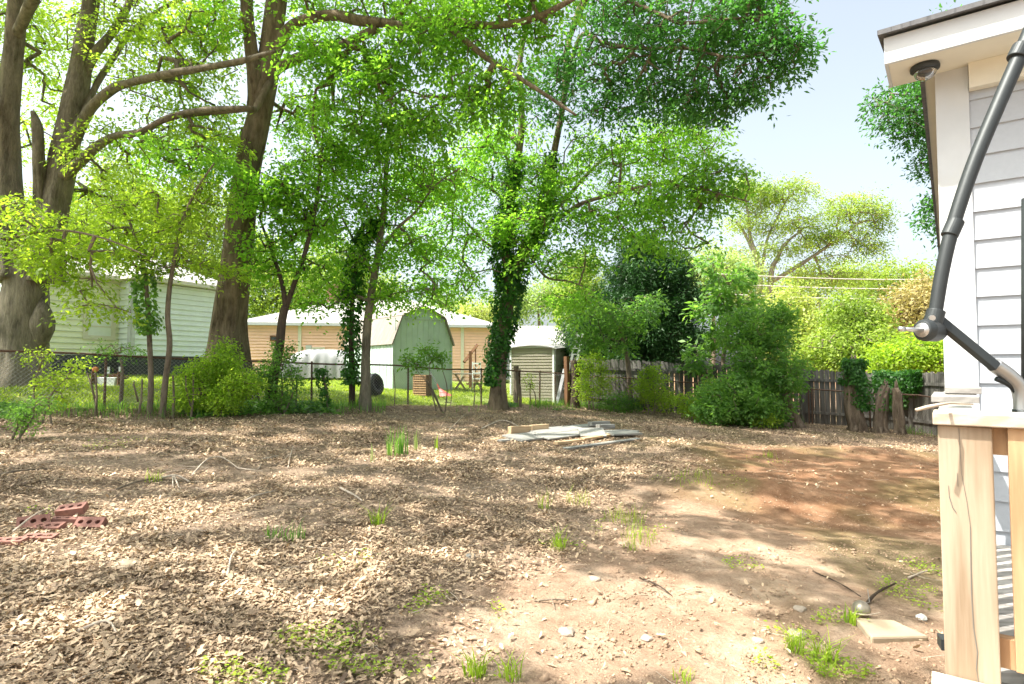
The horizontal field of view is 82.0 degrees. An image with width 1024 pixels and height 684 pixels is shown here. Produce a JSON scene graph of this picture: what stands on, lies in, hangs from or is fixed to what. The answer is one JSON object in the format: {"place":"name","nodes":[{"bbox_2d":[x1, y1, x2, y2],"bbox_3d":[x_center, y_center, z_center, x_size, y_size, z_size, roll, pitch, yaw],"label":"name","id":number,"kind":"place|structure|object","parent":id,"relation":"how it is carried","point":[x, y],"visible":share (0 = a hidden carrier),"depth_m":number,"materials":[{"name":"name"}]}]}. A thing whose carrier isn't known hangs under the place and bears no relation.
{"place":"outdoors","nodes":[
{"label":"outdoors","id":0,"kind":"place"},
{"bbox_2d":[0,370,944,683],"bbox_3d":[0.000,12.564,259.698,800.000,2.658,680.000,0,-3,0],"label":"ground","id":1,"kind":"structure","parent":0,"point":[842,510],"depth_m":4.74,"materials":[{"name":"soil"}]},
{"bbox_2d":[0,536,29,545],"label":"brick","id":2,"kind":"object","parent":1,"relation":"on","point":[7,540],"visible":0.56,"depth_m":4.06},
{"bbox_2d":[16,514,50,529],"bbox_3d":[-3.642,1.377,4.482,0.200,0.095,0.060,2,-43,-35],"label":"brick","id":3,"kind":"object","parent":1,"relation":"on","point":[37,519],"visible":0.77,"depth_m":4.47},
{"bbox_2d":[1,390,72,439],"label":"seedling","id":4,"kind":"object","parent":1,"relation":"on","point":[22,417],"visible":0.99,"depth_m":8.23,"materials":[{"name":"green plant"}]},
{"bbox_2d":[24,533,58,542],"bbox_3d":[-3.369,1.409,4.200,0.200,0.060,0.095,4,2,-10],"label":"brick","id":5,"kind":"object","parent":1,"relation":"on","point":[41,536],"visible":0.47,"depth_m":4.19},
{"bbox_2d":[30,522,66,531],"bbox_3d":[-3.510,1.414,4.461,0.200,0.060,0.095,0,11,-5],"label":"brick","id":6,"kind":"object","parent":1,"relation":"on","point":[52,525],"visible":0.56,"depth_m":4.45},
{"bbox_2d":[15,344,95,425],"bbox_3d":[-7.396,0.688,9.586,1.267,1.427,0.746,0,-3,0],"label":"seedling","id":7,"kind":"object","parent":1,"relation":"on","point":[62,381],"visible":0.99,"depth_m":9.57,"materials":[{"name":"green plant"}]},
{"bbox_2d":[51,516,77,525],"bbox_3d":[-3.490,1.410,4.622,0.200,0.060,0.095,11,-7,-29],"label":"brick","id":8,"kind":"object","parent":1,"relation":"on","point":[69,519],"visible":0.47,"depth_m":4.59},
{"bbox_2d":[54,501,88,515],"bbox_3d":[-3.575,1.362,4.784,0.200,0.060,0.095,-6,19,-12],"label":"brick","id":9,"kind":"object","parent":1,"relation":"on","point":[79,508],"visible":1,"depth_m":4.76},
{"bbox_2d":[0,191,148,331],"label":"young tree","id":10,"kind":"object","parent":1,"relation":"on","point":[38,265],"visible":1,"depth_m":10.32,"materials":[{"name":"green plant"}]},
{"bbox_2d":[72,517,107,528],"bbox_3d":[-3.281,1.417,4.582,0.200,0.060,0.095,2,35,-6],"label":"brick","id":11,"kind":"object","parent":1,"relation":"on","point":[92,522],"visible":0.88,"depth_m":4.57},
{"bbox_2d":[87,367,98,415],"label":"dead stem","id":12,"kind":"object","parent":1,"relation":"on","point":[96,369],"visible":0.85,"depth_m":10.86,"materials":[{"name":"brown plant"}]},
{"bbox_2d":[3,197,187,413],"bbox_3d":[-8.038,-0.746,11.647,2.919,4.424,2.734,0,-3,0],"label":"sapling","id":13,"kind":"object","parent":1,"relation":"on","point":[148,330],"visible":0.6,"depth_m":11.55,"materials":[{"name":"green plant"}]},
{"bbox_2d":[24,148,169,264],"bbox_3d":[-28.041,-5.529,36.116,14.611,13.609,6.231,0,-3,0],"label":"tree","id":14,"kind":"object","parent":1,"relation":"on","point":[108,165],"visible":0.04,"depth_m":35.59,"materials":[{"name":"green plant"}]},
{"bbox_2d":[0,252,216,375],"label":"green house","id":15,"kind":"structure","parent":1,"relation":"on","point":[192,302],"depth_m":20.27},
{"bbox_2d":[82,303,115,340],"bbox_3d":[-13.855,-0.670,19.786,0.080,1.200,1.000,-1,-3,28],"label":"window","id":16,"kind":"structure","parent":15,"relation":"in","point":[105,331],"depth_m":19.79,"materials":[{"name":"glass"}]},
{"bbox_2d":[91,367,128,385],"bbox_3d":[-10.255,0.880,15.031,0.770,0.497,0.400,0,-3,0],"label":"garden chair","id":17,"kind":"object","parent":1,"relation":"on","point":[113,379],"visible":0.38,"depth_m":14.87,"materials":[{"name":"white plastic"}]},
{"bbox_2d":[80,337,147,408],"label":"sapling","id":18,"kind":"object","parent":1,"relation":"on","point":[115,352],"visible":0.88,"depth_m":11.55,"materials":[{"name":"green plant"}]},
{"bbox_2d":[109,558,141,569],"bbox_3d":[-2.462,1.419,3.762,0.195,0.045,0.190,0,-3,0],"label":"stone","id":19,"kind":"object","parent":1,"relation":"on","point":[126,561],"visible":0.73,"depth_m":3.71,"materials":[{"name":"stone"}]},
{"bbox_2d":[0,0,276,389],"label":"forked tree","id":20,"kind":"object","parent":1,"relation":"on","point":[24,307],"visible":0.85,"depth_m":13.62,"materials":[{"name":"green plant"}]},
{"bbox_2d":[87,163,254,417],"bbox_3d":[-6.729,-1.025,11.708,3.206,5.119,2.203,0,-3,0],"label":"sapling","id":21,"kind":"object","parent":1,"relation":"on","point":[178,219],"visible":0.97,"depth_m":11.62,"materials":[{"name":"green plant"}]},
{"bbox_2d":[105,171,258,300],"bbox_3d":[-19.172,-4.516,34.245,9.171,11.748,5.403,0,-3,0],"label":"tree","id":22,"kind":"object","parent":1,"relation":"on","point":[211,242],"visible":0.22,"depth_m":33.71,"materials":[{"name":"green plant"}]},
{"bbox_2d":[167,330,273,416],"bbox_3d":[-5.903,0.684,11.992,2.077,1.881,1.325,0,-3,0],"label":"bush","id":23,"kind":"object","parent":1,"relation":"on","point":[223,374],"visible":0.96,"depth_m":11.80,"materials":[{"name":"green plant"}]},
{"bbox_2d":[211,223,340,318],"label":"tree","id":24,"kind":"object","parent":1,"relation":"on","point":[270,300],"visible":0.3,"depth_m":41.15,"materials":[{"name":"green plant"}]},
{"bbox_2d":[249,336,309,413],"bbox_3d":[-5.161,0.787,12.982,1.410,1.883,1.153,0,-3,0],"label":"bush","id":25,"kind":"object","parent":1,"relation":"on","point":[283,398],"visible":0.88,"depth_m":12.90,"materials":[{"name":"green plant"}]},
{"bbox_2d":[0,372,562,409],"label":"lawn grass","id":26,"kind":"structure","parent":1,"relation":"on","point":[336,382],"depth_m":16.82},
{"bbox_2d":[0,350,563,408],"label":"chain link fence","id":27,"kind":"object","parent":1,"relation":"on","point":[252,361],"visible":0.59,"depth_m":13.90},
{"bbox_2d":[0,399,575,424],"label":"ground ivy","id":28,"kind":"object","parent":1,"relation":"on","point":[305,408],"visible":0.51,"depth_m":12.82,"materials":[{"name":"green plant"}]},
{"bbox_2d":[223,129,367,409],"bbox_3d":[-4.964,-1.656,13.480,3.038,6.528,2.252,1,-3,-23],"label":"forked sapling","id":29,"kind":"object","parent":1,"relation":"on","point":[311,218],"visible":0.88,"depth_m":13.26,"materials":[{"name":"green plant"}]},
{"bbox_2d":[282,349,345,377],"bbox_3d":[-8.042,0.934,24.587,4.370,1.250,1.971,1,-3,-20],"label":"covered car","id":30,"kind":"object","parent":1,"relation":"on","point":[321,356],"visible":0.34,"depth_m":23.83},
{"bbox_2d":[312,366,335,409],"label":"shrub","id":31,"kind":"object","parent":1,"relation":"on","point":[322,373],"visible":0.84,"depth_m":13.91,"materials":[{"name":"green plant"}]},
{"bbox_2d":[95,0,592,402],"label":"leaning tree","id":32,"kind":"object","parent":1,"relation":"on","point":[229,317],"visible":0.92,"depth_m":12.88,"materials":[{"name":"green plant"}]},
{"bbox_2d":[297,236,413,298],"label":"tree","id":33,"kind":"object","parent":1,"relation":"on","point":[381,278],"visible":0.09,"depth_m":45.51,"materials":[{"name":"green plant"}]},
{"bbox_2d":[335,219,390,406],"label":"ivy column","id":34,"kind":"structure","parent":1,"relation":"on","point":[350,374],"depth_m":14.65,"materials":[{"name":"green plant"}]},
{"bbox_2d":[248,284,496,381],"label":"peach house","id":35,"kind":"structure","parent":1,"relation":"on","point":[468,333],"depth_m":29.75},
{"bbox_2d":[371,373,383,395],"bbox_3d":[-4.103,1.249,17.355,0.450,0.663,0.724,-1,-3,20],"label":"tyre stack","id":36,"kind":"object","parent":1,"relation":"on","point":[375,389],"visible":0.5,"depth_m":17.36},
{"bbox_2d":[274,91,484,411],"bbox_3d":[-3.272,-2.479,14.659,5.267,8.500,2.778,-1,-3,13],"label":"slim tree","id":37,"kind":"object","parent":1,"relation":"on","point":[398,194],"visible":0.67,"depth_m":14.40,"materials":[{"name":"green plant"}]},
{"bbox_2d":[384,424,409,456],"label":"grass tuft","id":38,"kind":"object","parent":1,"relation":"on","point":[399,449],"visible":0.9,"depth_m":8.47,"materials":[{"name":"green plant"}]},
{"bbox_2d":[344,305,454,389],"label":"garden shed","id":39,"kind":"structure","parent":1,"relation":"on","point":[388,341],"depth_m":20.34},
{"bbox_2d":[413,374,431,395],"bbox_3d":[-2.830,1.355,18.561,0.475,0.690,0.400,-1,-3,20],"label":"slatted crate","id":40,"kind":"object","parent":1,"relation":"on","point":[424,386],"visible":0.83,"depth_m":18.41,"materials":[{"name":"brown wood"}]},
{"bbox_2d":[397,338,452,411],"bbox_3d":[-2.306,0.902,15.565,1.495,2.029,0.868,0,-3,0],"label":"seedling","id":41,"kind":"object","parent":1,"relation":"on","point":[413,364],"visible":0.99,"depth_m":15.54,"materials":[{"name":"green plant"}]},
{"bbox_2d":[0,395,937,436],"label":"grass","id":42,"kind":"structure","parent":1,"relation":"on","point":[118,408],"depth_m":12.63,"materials":[{"name":"green plant"}]},
{"bbox_2d":[442,280,497,321],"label":"yellow tree","id":43,"kind":"object","parent":1,"relation":"on","point":[476,312],"visible":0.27,"depth_m":45.49,"materials":[{"name":"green plant"}]},
{"bbox_2d":[0,375,940,683],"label":"leaf litter","id":44,"kind":"object","parent":1,"relation":"on","point":[598,471],"visible":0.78,"depth_m":7.23,"materials":[{"name":"plant"}]},
{"bbox_2d":[534,430,579,439],"bbox_3d":[0.995,1.810,11.533,0.380,0.026,1.322,10,4,42],"label":"plank","id":45,"kind":"object","parent":44,"relation":"on","point":[560,435],"visible":0.73,"depth_m":11.36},
{"bbox_2d":[502,432,543,441],"bbox_3d":[0.285,1.751,10.903,0.418,0.031,1.155,10,0,30],"label":"plank","id":46,"kind":"object","parent":45,"relation":"on","point":[526,436],"visible":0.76,"depth_m":10.71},
{"bbox_2d":[529,426,581,433],"bbox_3d":[0.956,1.790,11.955,0.361,0.026,1.467,4,1,41],"label":"plank","id":47,"kind":"object","parent":45,"relation":"on","point":[555,430],"visible":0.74,"depth_m":11.86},
{"bbox_2d":[508,426,531,433],"bbox_3d":[0.153,1.702,11.396,0.090,0.150,0.613,-2,-6,41],"label":"plank","id":48,"kind":"object","parent":47,"relation":"on","point":[516,429],"visible":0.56,"depth_m":11.30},
{"bbox_2d":[580,433,611,439],"bbox_3d":[1.696,1.841,11.493,0.100,0.041,1.042,7,4,45],"label":"plank","id":49,"kind":"object","parent":44,"relation":"on","point":[593,437],"visible":0.64,"depth_m":11.32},
{"bbox_2d":[578,428,606,436],"bbox_3d":[1.595,1.801,11.745,0.510,0.030,0.494,0,10,0],"label":"plank","id":50,"kind":"object","parent":49,"relation":"on","point":[584,432],"visible":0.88,"depth_m":11.69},
{"bbox_2d":[604,429,642,435],"bbox_3d":[2.195,1.849,12.034,0.788,0.036,0.532,4,-1,-32],"label":"plank","id":51,"kind":"object","parent":49,"relation":"on","point":[621,432],"visible":0.76,"depth_m":11.94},
{"bbox_2d":[0,384,941,683],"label":"litter twigs","id":52,"kind":"object","parent":1,"relation":"on","point":[330,548],"visible":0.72,"depth_m":4.16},
{"bbox_2d":[0,464,942,683],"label":"leaves","id":53,"kind":"object","parent":1,"relation":"on","point":[78,622],"visible":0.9,"depth_m":3.54,"materials":[{"name":"plant"}]},
{"bbox_2d":[463,344,482,387],"bbox_3d":[-1.536,0.997,23.209,0.921,1.895,0.532,1,-3,-19],"label":"stair handrail","id":54,"kind":"object","parent":1,"relation":"on","point":[469,356],"visible":0.73,"depth_m":22.94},
{"bbox_2d":[448,643,499,681],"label":"grass tuft","id":55,"kind":"object","parent":1,"relation":"on","point":[473,670],"visible":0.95,"depth_m":2.69,"materials":[{"name":"green plant"}]},
{"bbox_2d":[23,436,942,683],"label":"weeds","id":56,"kind":"object","parent":1,"relation":"on","point":[831,667],"visible":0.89,"depth_m":2.92,"materials":[{"name":"green plant"}]},
{"bbox_2d":[488,646,528,682],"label":"grass tuft","id":57,"kind":"object","parent":1,"relation":"on","point":[506,671],"visible":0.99,"depth_m":2.68,"materials":[{"name":"green plant"}]},
{"bbox_2d":[513,366,518,403],"bbox_3d":[0.130,1.417,18.554,0.199,1.329,0.196,0,-3,0],"label":"fence post","id":58,"kind":"object","parent":1,"relation":"on","point":[515,391],"visible":0.74,"depth_m":18.49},
{"bbox_2d":[484,268,575,325],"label":"pale tree","id":59,"kind":"object","parent":1,"relation":"on","point":[527,306],"visible":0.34,"depth_m":55.54,"materials":[{"name":"green plant"}]},
{"bbox_2d":[510,344,570,402],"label":"metal shed","id":60,"kind":"structure","parent":1,"relation":"on","point":[544,357],"depth_m":20.85,"materials":[{"name":"beige metal"}]},
{"bbox_2d":[506,326,575,379],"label":"pale roof house","id":61,"kind":"structure","parent":1,"relation":"on","point":[530,335],"depth_m":42.20,"materials":[{"name":"white"}]},
{"bbox_2d":[543,523,572,551],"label":"grass tuft","id":62,"kind":"object","parent":1,"relation":"on","point":[559,544],"visible":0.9,"depth_m":4.51,"materials":[{"name":"green plant"}]},
{"bbox_2d":[564,356,569,406],"bbox_3d":[1.821,1.355,19.559,0.147,1.759,0.147,-3,-4,45],"label":"timber post","id":63,"kind":"object","parent":1,"relation":"on","point":[566,380],"visible":0.85,"depth_m":19.52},
{"bbox_2d":[540,245,608,335],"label":"conifer tree","id":64,"kind":"object","parent":1,"relation":"on","point":[576,278],"visible":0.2,"depth_m":39.62,"materials":[{"name":"green plant"}]},
{"bbox_2d":[570,360,580,408],"bbox_3d":[2.095,1.440,19.552,0.393,1.679,0.391,0,-3,0],"label":"fence post","id":65,"kind":"object","parent":1,"relation":"on","point":[573,402],"visible":0.63,"depth_m":19.43,"materials":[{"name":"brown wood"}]},
{"bbox_2d":[567,349,622,410],"bbox_3d":[2.759,1.196,19.154,1.924,2.132,1.300,0,-3,0],"label":"bright shrub","id":66,"kind":"object","parent":1,"relation":"on","point":[586,386],"visible":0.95,"depth_m":19.08,"materials":[{"name":"green plant"}]},
{"bbox_2d":[563,438,640,449],"bbox_3d":[1.689,1.851,10.761,0.090,0.031,2.298,7,3,44],"label":"plank","id":67,"kind":"object","parent":1,"relation":"on","point":[597,444],"visible":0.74,"depth_m":10.61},
{"bbox_2d":[382,0,835,410],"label":"ivy clad tree","id":68,"kind":"object","parent":1,"relation":"on","point":[540,215],"visible":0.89,"depth_m":15.79,"materials":[{"name":"green plant"}]},
{"bbox_2d":[554,289,673,409],"bbox_3d":[3.240,0.300,18.630,3.804,4.087,2.664,0,-3,0],"label":"maple tree","id":69,"kind":"object","parent":1,"relation":"on","point":[616,322],"visible":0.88,"depth_m":18.61,"materials":[{"name":"green plant"}]},
{"bbox_2d":[596,386,642,413],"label":"shrub","id":70,"kind":"object","parent":1,"relation":"on","point":[625,400],"visible":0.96,"depth_m":18.47,"materials":[{"name":"green plant"}]},
{"bbox_2d":[596,501,647,525],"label":"grass tuft","id":71,"kind":"object","parent":1,"relation":"on","point":[624,512],"visible":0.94,"depth_m":5.39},
{"bbox_2d":[548,225,721,394],"bbox_3d":[4.516,-1.030,22.099,6.461,7.195,4.318,0,-3,0],"label":"cedar tree","id":72,"kind":"object","parent":1,"relation":"on","point":[630,281],"visible":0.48,"depth_m":21.27,"materials":[{"name":"green plant"}]},
{"bbox_2d":[616,520,657,545],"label":"grass tuft","id":73,"kind":"object","parent":1,"relation":"on","point":[635,534],"visible":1,"depth_m":4.82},
{"bbox_2d":[624,362,677,415],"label":"bright shrub","id":74,"kind":"object","parent":1,"relation":"on","point":[652,376],"visible":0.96,"depth_m":18.25,"materials":[{"name":"green plant"}]},
{"bbox_2d":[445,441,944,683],"bbox_3d":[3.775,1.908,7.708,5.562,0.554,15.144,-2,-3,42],"label":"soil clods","id":75,"kind":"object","parent":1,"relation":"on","point":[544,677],"visible":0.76,"depth_m":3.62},
{"bbox_2d":[671,374,743,424],"bbox_3d":[5.697,1.741,16.864,2.435,1.636,1.318,-2,-3,39],"label":"shrub","id":76,"kind":"object","parent":1,"relation":"on","point":[682,405],"visible":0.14,"depth_m":17.14,"materials":[{"name":"green plant"}]},
{"bbox_2d":[580,376,846,425],"bbox_3d":[5.920,1.926,18.871,8.687,1.851,0.079,-1,-3,17],"label":"rusty wire fence","id":77,"kind":"object","parent":1,"relation":"on","point":[808,405],"visible":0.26,"depth_m":17.89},
{"bbox_2d":[672,252,767,381],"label":"magnolia tree","id":78,"kind":"object","parent":1,"relation":"on","point":[716,300],"visible":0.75,"depth_m":19.23,"materials":[{"name":"green plant"}]},
{"bbox_2d":[680,231,776,368],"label":"pale tree","id":79,"kind":"object","parent":1,"relation":"on","point":[730,261],"visible":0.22,"depth_m":37.52,"materials":[{"name":"green plant"}]},
{"bbox_2d":[573,358,908,430],"bbox_3d":[6.847,1.560,18.963,10.041,2.193,0.615,-1,-3,21],"label":"board fence","id":80,"kind":"object","parent":1,"relation":"on","point":[818,380],"visible":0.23,"depth_m":18.38,"materials":[{"name":"brown wood"}]},
{"bbox_2d":[871,369,909,409],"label":"fence ivy","id":81,"kind":"object","parent":80,"relation":"attached to","point":[888,374],"visible":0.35,"depth_m":17.08,"materials":[{"name":"green plant"}]},
{"bbox_2d":[684,293,816,428],"bbox_3d":[6.777,0.564,16.540,2.944,4.085,4.060,-2,-4,44],"label":"shrub","id":82,"kind":"object","parent":1,"relation":"on","point":[754,395],"visible":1,"depth_m":16.18,"materials":[{"name":"green plant"}]},
{"bbox_2d":[748,408,783,428],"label":"shrub","id":83,"kind":"object","parent":1,"relation":"on","point":[768,421],"visible":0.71,"depth_m":15.59,"materials":[{"name":"green plant"}]},
{"bbox_2d":[772,620,815,655],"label":"grass tuft","id":84,"kind":"object","parent":1,"relation":"on","point":[794,643],"visible":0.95,"depth_m":3.04,"materials":[{"name":"green plant"}]},
{"bbox_2d":[782,389,805,428],"bbox_3d":[7.801,1.880,16.202,0.598,1.311,0.380,1,-3,-16],"label":"leaning stump","id":85,"kind":"object","parent":1,"relation":"on","point":[798,421],"visible":0.59,"depth_m":16.12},
{"bbox_2d":[748,276,839,369],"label":"blossom tree","id":86,"kind":"object","parent":1,"relation":"on","point":[804,307],"visible":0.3,"depth_m":25.45,"materials":[{"name":"green plant"}]},
{"bbox_2d":[714,166,904,358],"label":"spreading tree","id":87,"kind":"object","parent":1,"relation":"on","point":[777,194],"visible":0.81,"depth_m":44.06,"materials":[{"name":"green plant"}]},
{"bbox_2d":[775,623,858,668],"bbox_3d":[1.579,1.546,2.994,0.309,0.146,0.323,1,-3,-28],"label":"grass tuft","id":88,"kind":"object","parent":1,"relation":"on","point":[826,659],"visible":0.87,"depth_m":2.96,"materials":[{"name":"green plant"}]},
{"bbox_2d":[763,249,910,372],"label":"round tree","id":89,"kind":"object","parent":1,"relation":"on","point":[844,268],"visible":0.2,"depth_m":51.61,"materials":[{"name":"green plant"}]},
{"bbox_2d":[790,282,912,382],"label":"lime tree","id":90,"kind":"object","parent":1,"relation":"on","point":[834,342],"visible":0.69,"depth_m":21.30,"materials":[{"name":"green plant"}]},
{"bbox_2d":[837,354,874,432],"bbox_3d":[9.503,1.458,16.214,0.987,2.241,0.926,-1,-3,17],"label":"tree stump","id":91,"kind":"object","parent":1,"relation":"on","point":[853,379],"visible":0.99,"depth_m":16.07,"materials":[{"name":"green plant"}]},
{"bbox_2d":[851,589,870,617],"bbox_3d":[2.068,1.549,3.484,0.105,0.159,0.100,0,-3,0],"label":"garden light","id":92,"kind":"object","parent":1,"relation":"on","point":[863,605],"visible":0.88,"depth_m":3.45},
{"bbox_2d":[831,250,936,309],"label":"round tree","id":93,"kind":"object","parent":1,"relation":"on","point":[886,274],"visible":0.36,"depth_m":47.53,"materials":[{"name":"green plant"}]},
{"bbox_2d":[865,377,906,433],"bbox_3d":[10.219,1.778,16.312,1.278,1.620,1.184,0,-3,0],"label":"tree stump","id":94,"kind":"object","parent":1,"relation":"on","point":[881,407],"visible":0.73,"depth_m":15.93,"materials":[{"name":"wood"}]},
{"bbox_2d":[856,618,927,643],"bbox_3d":[2.111,1.639,3.291,0.333,0.109,0.218,0,-3,0],"label":"concrete slab","id":95,"kind":"object","parent":1,"relation":"on","point":[877,631],"depth_m":3.25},
{"bbox_2d":[853,323,943,372],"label":"lime tree","id":96,"kind":"object","parent":1,"relation":"on","point":[904,354],"visible":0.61,"depth_m":19.04,"materials":[{"name":"green plant"}]},
{"bbox_2d":[891,379,907,434],"bbox_3d":[10.361,1.784,15.748,0.320,1.578,0.304,2,-3,-42],"label":"tree stump","id":97,"kind":"object","parent":1,"relation":"on","point":[898,414],"visible":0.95,"depth_m":15.66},
{"bbox_2d":[864,393,937,436],"bbox_3d":[10.354,2.094,15.971,0.089,1.441,3.256,0,-3,-10],"label":"torn wire fence","id":98,"kind":"object","parent":1,"relation":"on","point":[870,416],"visible":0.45,"depth_m":15.37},
{"bbox_2d":[872,268,933,337],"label":"rusty tree","id":99,"kind":"object","parent":1,"relation":"on","point":[912,303],"visible":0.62,"depth_m":22.77,"materials":[{"name":"yellow plant"}]},
{"bbox_2d":[855,0,961,255],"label":"oak tree","id":100,"kind":"object","parent":1,"relation":"on","point":[912,97],"visible":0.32,"depth_m":9.66,"materials":[{"name":"green plant"}]},
{"bbox_2d":[908,372,944,435],"bbox_3d":[11.241,1.662,15.735,0.141,1.740,2.400,0,-3,9],"label":"side board fence","id":101,"kind":"object","parent":1,"relation":"on","point":[932,382],"visible":0.34,"depth_m":16.11,"materials":[{"name":"brown wood"}]},
{"bbox_2d":[898,369,922,398],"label":"fence ivy","id":102,"kind":"object","parent":101,"relation":"attached to","point":[913,379],"visible":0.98,"depth_m":16.38,"materials":[{"name":"green plant"}]},
{"bbox_2d":[877,0,1023,545],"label":"white house","id":103,"kind":"structure","parent":1,"relation":"on","point":[968,46],"depth_m":3.63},
{"bbox_2d":[910,60,939,80],"bbox_3d":[2.607,-1.698,3.716,0.159,0.092,0.159,0,-3,0],"label":"security camera","id":104,"kind":"object","parent":103,"relation":"attached to","point":[926,70],"visible":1,"depth_m":3.67,"materials":[{"name":"grey"}]},
{"bbox_2d":[931,544,1023,683],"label":"timber deck","id":105,"kind":"structure","parent":1,"relation":"on","point":[1005,595],"depth_m":2.55,"materials":[{"name":"white wood"}]},
{"bbox_2d":[897,27,1023,650],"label":"umbrella frame","id":106,"kind":"object","parent":105,"relation":"on","point":[934,324],"visible":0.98,"depth_m":2.15,"materials":[{"name":"black metal"}]},
{"bbox_2d":[932,391,1023,683],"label":"deck railing","id":107,"kind":"object","parent":105,"relation":"on","point":[979,647],"visible":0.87,"depth_m":1.85,"materials":[{"name":"brown wood"}]},
{"bbox_2d":[915,402,973,411],"bbox_3d":[1.398,0.206,1.887,0.268,0.028,0.029,1,-3,-19],"label":"rope end","id":108,"kind":"object","parent":107,"relation":"on","point":[932,406],"visible":1,"depth_m":1.86,"materials":[{"name":"white fabric"}]},
{"bbox_2d":[931,392,979,402],"bbox_3d":[1.988,0.247,2.645,0.160,0.026,0.550,-2,-3,37],"label":"board offcut","id":109,"kind":"object","parent":107,"relation":"on","point":[951,397],"visible":0.87,"depth_m":2.44,"materials":[{"name":"white wood"}]},
{"bbox_2d":[944,385,981,393],"bbox_3d":[2.131,0.223,2.788,0.130,0.026,0.500,-2,-3,37],"label":"board offcut","id":110,"kind":"object","parent":109,"relation":"on","point":[964,389],"visible":1,"depth_m":2.60,"materials":[{"name":"white wood"}]},
{"bbox_2d":[0,0,979,369],"label":"sky","id":111,"kind":"structure","parent":0,"point":[820,136],"materials":[{"name":"white"}]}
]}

